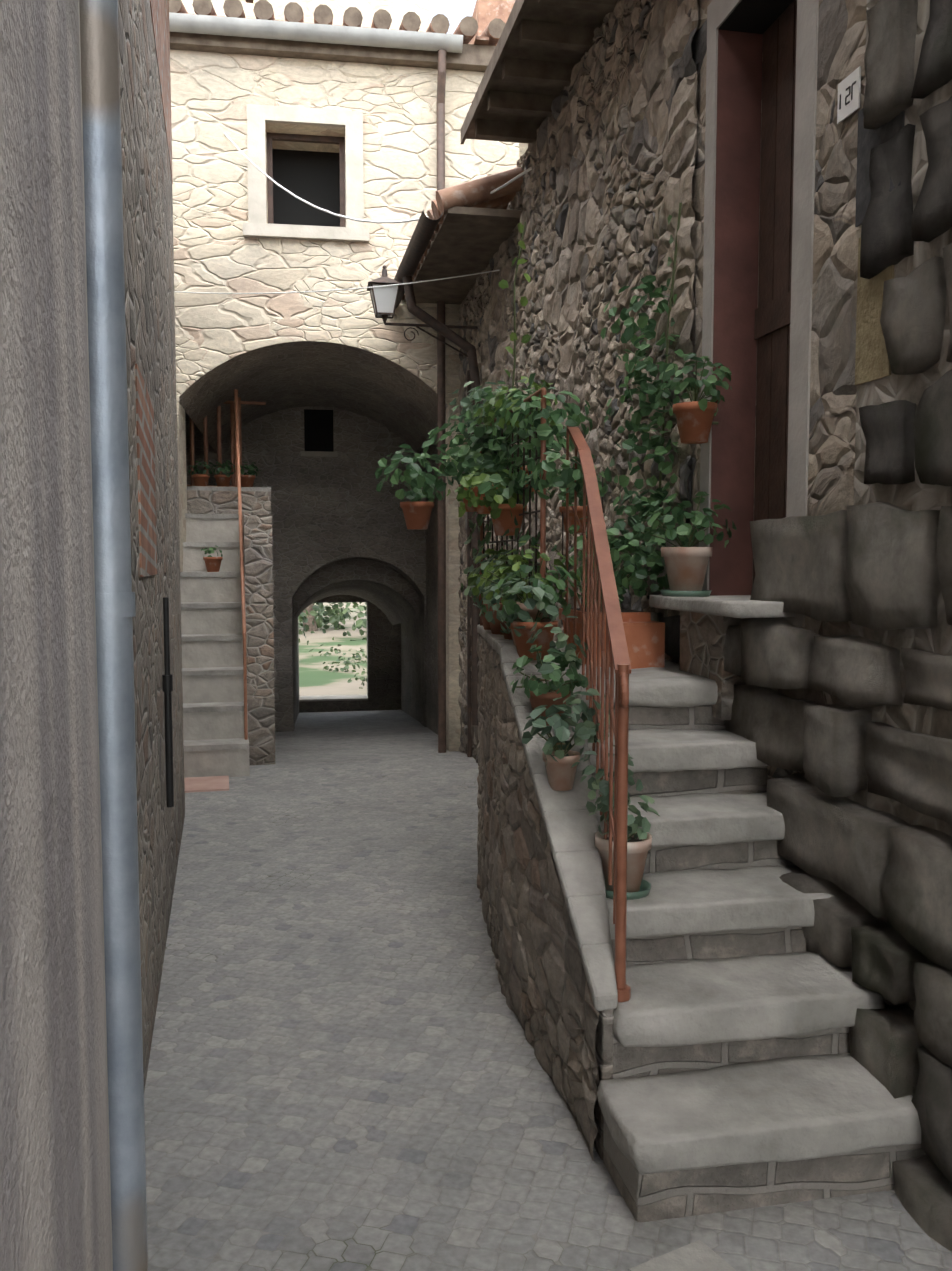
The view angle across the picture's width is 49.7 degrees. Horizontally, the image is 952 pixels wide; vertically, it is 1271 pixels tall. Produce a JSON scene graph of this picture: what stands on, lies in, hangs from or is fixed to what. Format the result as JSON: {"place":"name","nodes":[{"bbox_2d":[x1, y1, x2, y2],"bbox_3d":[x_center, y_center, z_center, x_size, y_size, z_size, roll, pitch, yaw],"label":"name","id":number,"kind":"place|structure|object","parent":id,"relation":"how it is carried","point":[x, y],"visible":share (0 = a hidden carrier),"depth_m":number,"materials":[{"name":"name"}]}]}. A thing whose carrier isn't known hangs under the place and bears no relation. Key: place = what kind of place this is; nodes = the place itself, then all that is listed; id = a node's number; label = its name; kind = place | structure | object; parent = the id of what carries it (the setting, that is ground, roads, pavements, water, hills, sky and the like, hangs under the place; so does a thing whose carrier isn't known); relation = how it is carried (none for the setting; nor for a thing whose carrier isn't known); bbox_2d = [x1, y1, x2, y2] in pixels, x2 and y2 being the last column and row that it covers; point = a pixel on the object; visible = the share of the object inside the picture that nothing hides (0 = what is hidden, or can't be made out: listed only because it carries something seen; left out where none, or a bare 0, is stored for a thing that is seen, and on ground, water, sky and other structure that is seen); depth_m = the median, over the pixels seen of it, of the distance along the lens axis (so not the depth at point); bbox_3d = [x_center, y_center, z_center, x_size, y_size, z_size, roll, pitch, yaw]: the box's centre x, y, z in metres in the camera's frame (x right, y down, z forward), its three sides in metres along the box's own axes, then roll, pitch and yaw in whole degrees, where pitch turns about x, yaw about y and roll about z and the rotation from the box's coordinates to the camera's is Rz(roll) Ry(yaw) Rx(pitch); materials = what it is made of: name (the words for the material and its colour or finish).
{"place":"outdoors","nodes":[
{"label":"outdoors","id":0,"kind":"place"},
{"bbox_2d":[298,602,366,695],"bbox_3d":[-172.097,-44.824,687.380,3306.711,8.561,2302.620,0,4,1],"label":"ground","id":1,"kind":"structure","parent":0,"point":[315,679],"depth_m":28.28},
{"bbox_2d":[0,0,184,1270],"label":"building","id":2,"kind":"structure","parent":1,"relation":"on","point":[55,1199],"depth_m":1.27,"materials":[{"name":"paint"}]},
{"bbox_2d":[79,0,147,1270],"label":"drainpipe","id":3,"kind":"object","parent":2,"relation":"attached to","point":[115,612],"visible":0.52,"depth_m":1.68,"materials":[{"name":"grey metal"}]},
{"bbox_2d":[162,597,173,806],"bbox_3d":[-1.316,0.288,4.393,0.041,0.900,0.041,-2,4,-21],"label":"metal bar","id":4,"kind":"object","parent":2,"relation":"attached to","point":[167,681],"visible":1,"depth_m":4.38,"materials":[{"name":"black metal"}]},
{"bbox_2d":[180,486,274,792],"bbox_3d":[-2.705,0.059,9.867,1.520,3.020,4.300,-1,4,-14],"label":"stair","id":5,"kind":"object","parent":1,"relation":"on","point":[219,750],"visible":0.35,"depth_m":9.06,"materials":[{"name":"grey stone"}]},
{"bbox_2d":[192,474,254,571],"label":"flower pots","id":6,"kind":"object","parent":5,"relation":"on","point":[213,564],"visible":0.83,"depth_m":10.55,"materials":[{"name":"ceramic"}]},
{"bbox_2d":[188,460,261,556],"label":"potted plants","id":7,"kind":"object","parent":6,"relation":"on","point":[251,471],"visible":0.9,"depth_m":10.61,"materials":[{"name":"green plant"}]},
{"bbox_2d":[187,389,265,739],"bbox_3d":[-2.682,-0.822,9.710,1.520,3.240,2.635,-1,4,-14],"label":"metal railing","id":8,"kind":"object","parent":5,"relation":"on","point":[236,437],"depth_m":10.37,"materials":[{"name":"brown metal"}]},
{"bbox_2d":[303,603,317,630],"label":"tree trunk","id":9,"kind":"object","parent":1,"relation":"on","point":[311,618],"visible":0.04,"depth_m":40.51,"materials":[{"name":"plant"}]},
{"bbox_2d":[178,104,460,750],"bbox_3d":[-2.014,-1.544,13.535,4.955,7.950,8.544,0,4,1],"label":"arch surround","id":10,"kind":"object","parent":1,"relation":"on","point":[327,427],"depth_m":12.76,"materials":[{"name":"stone"}]},
{"bbox_2d":[170,49,518,459],"bbox_3d":[-1.648,-3.397,9.446,4.150,3.670,0.001,-1,4,-9],"label":"building facade","id":11,"kind":"object","parent":10,"relation":"attached to","point":[213,94],"visible":0.58,"depth_m":9.42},
{"bbox_2d":[169,0,504,752],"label":"downpipe","id":12,"kind":"object","parent":11,"relation":"attached to","point":[293,34],"visible":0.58,"depth_m":9.22,"materials":[{"name":"metal"}]},
{"bbox_2d":[468,0,515,45],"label":"building wall","id":13,"kind":"structure","parent":10,"relation":"on","point":[485,13],"depth_m":10.73,"materials":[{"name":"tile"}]},
{"bbox_2d":[298,602,366,688],"bbox_3d":[-9.479,-0.556,32.019,30.442,3.200,27.572,-1,4,-18],"label":"foliage","id":14,"kind":"object","parent":1,"relation":"on","point":[335,618],"visible":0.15,"depth_m":36.92,"materials":[{"name":"green plant"}]},
{"bbox_2d":[144,710,951,1270],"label":"lane cobbles","id":15,"kind":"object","parent":1,"relation":"on","point":[346,1072],"visible":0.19,"depth_m":3.34,"materials":[{"name":"grey stone"}]},
{"bbox_2d":[629,1240,735,1270],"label":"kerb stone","id":16,"kind":"object","parent":1,"relation":"on","point":[698,1255],"visible":1,"depth_m":2.26,"materials":[{"name":"grey stone"}]},
{"bbox_2d":[477,624,926,1221],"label":"stair block","id":17,"kind":"structure","parent":1,"relation":"on","point":[571,826],"depth_m":3.00,"materials":[{"name":"grey stone"}]},
{"bbox_2d":[477,634,598,1159],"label":"stone stair wall","id":18,"kind":"structure","parent":17,"relation":"attached to","point":[545,991],"depth_m":3.58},
{"bbox_2d":[480,387,630,1001],"bbox_3d":[0.316,-0.014,4.047,0.632,1.891,2.561,0,4,1],"label":"stair railing","id":19,"kind":"object","parent":17,"relation":"on","point":[620,664],"visible":0.79,"depth_m":3.29,"materials":[{"name":"brown paint"}]},
{"bbox_2d":[680,611,745,719],"bbox_3d":[0.945,0.102,4.121,0.100,0.410,0.420,-1,4,-11],"label":"support","id":20,"kind":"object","parent":17,"relation":"on","point":[702,637],"depth_m":4.01,"materials":[{"name":"grey stone"}]},
{"bbox_2d":[649,595,794,617],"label":"stone slab","id":21,"kind":"structure","parent":20,"relation":"on","point":[739,606],"depth_m":3.68,"materials":[{"name":"grey stone"}]},
{"bbox_2d":[577,660,920,1174],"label":"stair treads","id":22,"kind":"object","parent":17,"relation":"on","point":[792,1108],"visible":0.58,"depth_m":2.88,"materials":[{"name":"grey stone"}]},
{"bbox_2d":[400,401,716,899],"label":"flower pots","id":23,"kind":"object","parent":22,"relation":"on","point":[686,568],"visible":0.46,"depth_m":4.13,"materials":[{"name":"ceramic"}]},
{"bbox_2d":[375,215,736,841],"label":"potted plants","id":24,"kind":"object","parent":23,"relation":"on","point":[508,484],"visible":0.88,"depth_m":4.32,"materials":[{"name":"green plant"}]},
{"bbox_2d":[481,203,726,839],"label":"plant stems","id":25,"kind":"object","parent":23,"relation":"on","point":[694,398],"visible":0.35,"depth_m":4.24,"materials":[{"name":"green plant"}]},
{"bbox_2d":[686,0,951,1010],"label":"building wall","id":26,"kind":"structure","parent":1,"relation":"on","point":[838,400],"depth_m":3.22,"materials":[{"name":"grey stone"}]},
{"bbox_2d":[367,265,477,356],"bbox_3d":[-0.440,-2.717,8.782,0.968,0.848,0.290,-1,4,-9],"label":"street lantern","id":27,"kind":"object","parent":26,"relation":"attached to","point":[384,301],"visible":0.96,"depth_m":8.65,"materials":[{"name":"glass"}]},
{"bbox_2d":[461,0,616,143],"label":"roof eave","id":28,"kind":"object","parent":26,"relation":"on","point":[542,47],"visible":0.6,"depth_m":5.97,"materials":[{"name":"brown wood"}]},
{"bbox_2d":[458,0,697,762],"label":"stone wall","id":29,"kind":"structure","parent":26,"relation":"attached to","point":[607,156],"depth_m":5.49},
{"bbox_2d":[699,0,818,626],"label":"door frame","id":30,"kind":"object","parent":26,"relation":"attached to","point":[750,320],"depth_m":4.13,"materials":[{"name":"brown wood"}]},
{"bbox_2d":[648,0,951,1251],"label":"stone block wall","id":31,"kind":"structure","parent":26,"relation":"attached to","point":[882,920],"depth_m":2.90,"materials":[{"name":"grey stone"}]},
{"bbox_2d":[837,66,860,123],"bbox_3d":[1.146,-1.659,3.161,0.008,0.120,0.120,-1,4,-11],"label":"house number tile","id":32,"kind":"object","parent":26,"relation":"attached to","point":[849,91],"visible":1,"depth_m":3.15,"materials":[{"name":"white ceramic"}]},
{"bbox_2d":[855,108,904,385],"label":"wall inset stones","id":33,"kind":"object","parent":26,"relation":"attached to","point":[872,363],"depth_m":3.07,"materials":[{"name":"beige stone"}]},
{"bbox_2d":[181,0,527,158],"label":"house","id":34,"kind":"structure","parent":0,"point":[397,10],"depth_m":13.75,"materials":[{"name":"stone"}]},
{"bbox_2d":[429,0,475,33],"label":"sky","id":35,"kind":"structure","parent":0,"point":[455,11],"materials":[{"name":"white"}]},
{"bbox_2d":[394,167,523,756],"bbox_3d":[-0.091,-1.158,8.560,1.055,4.691,2.585,-1,4,-11],"label":"pent roof gutter pipe","id":36,"kind":"object","parent":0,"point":[466,228],"visible":0.71,"depth_m":8.11,"materials":[{"name":"metal"}]},
{"bbox_2d":[174,133,531,293],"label":"cables","id":37,"kind":"object","parent":36,"relation":"attached to","point":[371,221],"visible":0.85,"depth_m":8.35,"materials":[{"name":"white plastic"}]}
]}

